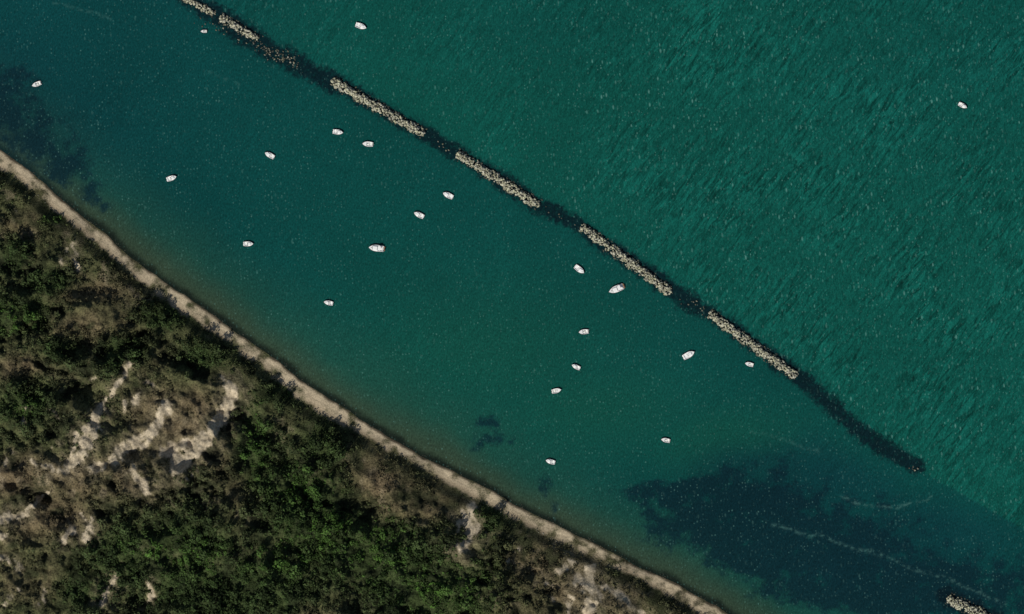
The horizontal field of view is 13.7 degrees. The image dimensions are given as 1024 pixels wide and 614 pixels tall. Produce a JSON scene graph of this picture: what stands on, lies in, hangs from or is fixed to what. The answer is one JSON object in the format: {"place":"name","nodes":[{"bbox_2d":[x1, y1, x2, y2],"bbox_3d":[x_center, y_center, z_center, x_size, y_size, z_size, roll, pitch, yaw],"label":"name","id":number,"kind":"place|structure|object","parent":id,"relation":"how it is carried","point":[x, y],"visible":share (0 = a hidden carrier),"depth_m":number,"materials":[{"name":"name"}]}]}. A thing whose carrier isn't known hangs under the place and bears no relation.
{"place":"outdoors","nodes":[
{"label":"outdoors","id":0,"kind":"place"},
{"bbox_2d":[0,150,726,613],"bbox_3d":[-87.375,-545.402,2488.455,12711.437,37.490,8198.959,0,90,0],"label":"coastal ground","id":1,"kind":"structure","parent":0,"point":[166,432],"depth_m":2486.29,"materials":[{"name":"soil"}]},
{"bbox_2d":[0,232,558,613],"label":"woodland trees","id":2,"kind":"object","parent":1,"relation":"on","point":[338,451],"visible":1,"depth_m":2478.31,"materials":[{"name":"green plant"}]},
{"bbox_2d":[0,172,685,613],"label":"coastal scrub","id":3,"kind":"object","parent":1,"relation":"on","point":[252,512],"visible":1,"depth_m":2482.82,"materials":[{"name":"green plant"}]},
{"bbox_2d":[1,153,726,611],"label":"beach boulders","id":4,"kind":"object","parent":1,"relation":"on","point":[301,379],"visible":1,"depth_m":2499.81,"materials":[{"name":"stone"}]},
{"bbox_2d":[0,0,1023,613],"bbox_3d":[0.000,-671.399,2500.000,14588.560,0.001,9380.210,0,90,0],"label":"sea","id":5,"kind":"structure","parent":0,"point":[824,198],"depth_m":2500.00,"materials":[{"name":"liquid"}]},
{"bbox_2d":[32,81,41,86],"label":"motorboat","id":6,"kind":"object","parent":5,"relation":"on","point":[36,84],"visible":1,"depth_m":2499.20,"materials":[{"name":"plastic"}]},
{"bbox_2d":[166,175,176,181],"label":"motorboat","id":7,"kind":"object","parent":5,"relation":"on","point":[170,178],"visible":1,"depth_m":2499.15,"materials":[{"name":"plastic"}]},
{"bbox_2d":[182,0,259,43],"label":"breakwater","id":8,"kind":"object","parent":5,"relation":"in","point":[236,27],"visible":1,"depth_m":2498.97,"materials":[{"name":"stone"}]},
{"bbox_2d":[243,241,253,246],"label":"motorboat","id":9,"kind":"object","parent":5,"relation":"on","point":[247,243],"visible":1,"depth_m":2499.19,"materials":[{"name":"plastic"}]},
{"bbox_2d":[265,152,274,158],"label":"motorboat","id":10,"kind":"object","parent":5,"relation":"on","point":[270,155],"visible":1,"depth_m":2499.18,"materials":[{"name":"plastic"}]},
{"bbox_2d":[324,300,333,305],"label":"motorboat","id":11,"kind":"object","parent":5,"relation":"on","point":[329,302],"visible":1,"depth_m":2499.16,"materials":[{"name":"plastic"}]},
{"bbox_2d":[332,129,342,134],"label":"motorboat","id":12,"kind":"object","parent":5,"relation":"on","point":[337,132],"visible":1,"depth_m":2499.17,"materials":[{"name":"plastic"}]},
{"bbox_2d":[355,22,365,29],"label":"motorboat","id":13,"kind":"object","parent":5,"relation":"on","point":[358,25],"visible":1,"depth_m":2499.17,"materials":[{"name":"plastic"}]},
{"bbox_2d":[362,141,373,146],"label":"motorboat","id":14,"kind":"object","parent":5,"relation":"on","point":[368,143],"visible":1,"depth_m":2499.22,"materials":[{"name":"plastic"}]},
{"bbox_2d":[368,244,384,251],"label":"cabin cruiser","id":15,"kind":"object","parent":5,"relation":"on","point":[377,248],"visible":1,"depth_m":2498.78,"materials":[{"name":"plastic"}]},
{"bbox_2d":[330,77,426,137],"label":"breakwater","id":16,"kind":"object","parent":5,"relation":"in","point":[349,91],"visible":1,"depth_m":2498.72,"materials":[{"name":"stone"}]},
{"bbox_2d":[414,212,423,218],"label":"motorboat","id":17,"kind":"object","parent":5,"relation":"on","point":[420,215],"visible":1,"depth_m":2499.15,"materials":[{"name":"plastic"}]},
{"bbox_2d":[443,192,453,199],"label":"motorboat","id":18,"kind":"object","parent":5,"relation":"on","point":[448,195],"visible":1,"depth_m":2499.16,"materials":[{"name":"plastic"}]},
{"bbox_2d":[454,148,542,209],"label":"breakwater","id":19,"kind":"object","parent":5,"relation":"in","point":[460,155],"visible":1,"depth_m":2498.71,"materials":[{"name":"stone"}]},
{"bbox_2d":[545,459,555,464],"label":"motorboat","id":20,"kind":"object","parent":5,"relation":"on","point":[550,461],"visible":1,"depth_m":2499.14,"materials":[{"name":"plastic"}]},
{"bbox_2d":[551,388,560,393],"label":"motorboat","id":21,"kind":"object","parent":5,"relation":"on","point":[555,390],"visible":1,"depth_m":2499.23,"materials":[{"name":"plastic"}]},
{"bbox_2d":[194,17,918,470],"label":"awash rocks","id":22,"kind":"object","parent":5,"relation":"in","point":[282,59],"visible":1,"depth_m":2499.74,"materials":[{"name":"stone"}]},
{"bbox_2d":[572,364,580,369],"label":"motorboat","id":23,"kind":"object","parent":5,"relation":"on","point":[576,366],"visible":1,"depth_m":2499.14,"materials":[{"name":"plastic"}]},
{"bbox_2d":[574,264,583,272],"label":"motorboat","id":24,"kind":"object","parent":5,"relation":"on","point":[578,268],"visible":1,"depth_m":2499.18,"materials":[{"name":"plastic"}]},
{"bbox_2d":[578,329,588,334],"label":"motorboat","id":25,"kind":"object","parent":5,"relation":"on","point":[583,331],"visible":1,"depth_m":2499.20,"materials":[{"name":"plastic"}]},
{"bbox_2d":[609,283,624,292],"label":"cabin cruiser","id":26,"kind":"object","parent":5,"relation":"on","point":[617,288],"visible":1,"depth_m":2498.77,"materials":[{"name":"plastic"}]},
{"bbox_2d":[579,223,671,294],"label":"breakwater","id":27,"kind":"object","parent":5,"relation":"in","point":[623,256],"visible":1,"depth_m":2498.71,"materials":[{"name":"stone"}]},
{"bbox_2d":[661,438,670,442],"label":"motorboat","id":28,"kind":"object","parent":5,"relation":"on","point":[666,440],"visible":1,"depth_m":2499.20,"materials":[{"name":"plastic"}]},
{"bbox_2d":[682,351,694,359],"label":"motorboat","id":29,"kind":"object","parent":5,"relation":"on","point":[687,355],"visible":1,"depth_m":2499.15,"materials":[{"name":"plastic"}]},
{"bbox_2d":[745,362,753,366],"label":"motorboat","id":30,"kind":"object","parent":5,"relation":"on","point":[750,364],"visible":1,"depth_m":2499.20,"materials":[{"name":"plastic"}]},
{"bbox_2d":[705,308,799,379],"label":"breakwater","id":31,"kind":"object","parent":5,"relation":"in","point":[754,345],"visible":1,"depth_m":2498.64,"materials":[{"name":"stone"}]},
{"bbox_2d":[958,102,966,108],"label":"motorboat","id":32,"kind":"object","parent":5,"relation":"on","point":[962,105],"visible":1,"depth_m":2499.14,"materials":[{"name":"plastic"}]},
{"bbox_2d":[945,593,990,613],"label":"breakwater","id":33,"kind":"object","parent":5,"relation":"in","point":[959,606],"visible":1,"depth_m":2498.72,"materials":[{"name":"stone"}]}
]}

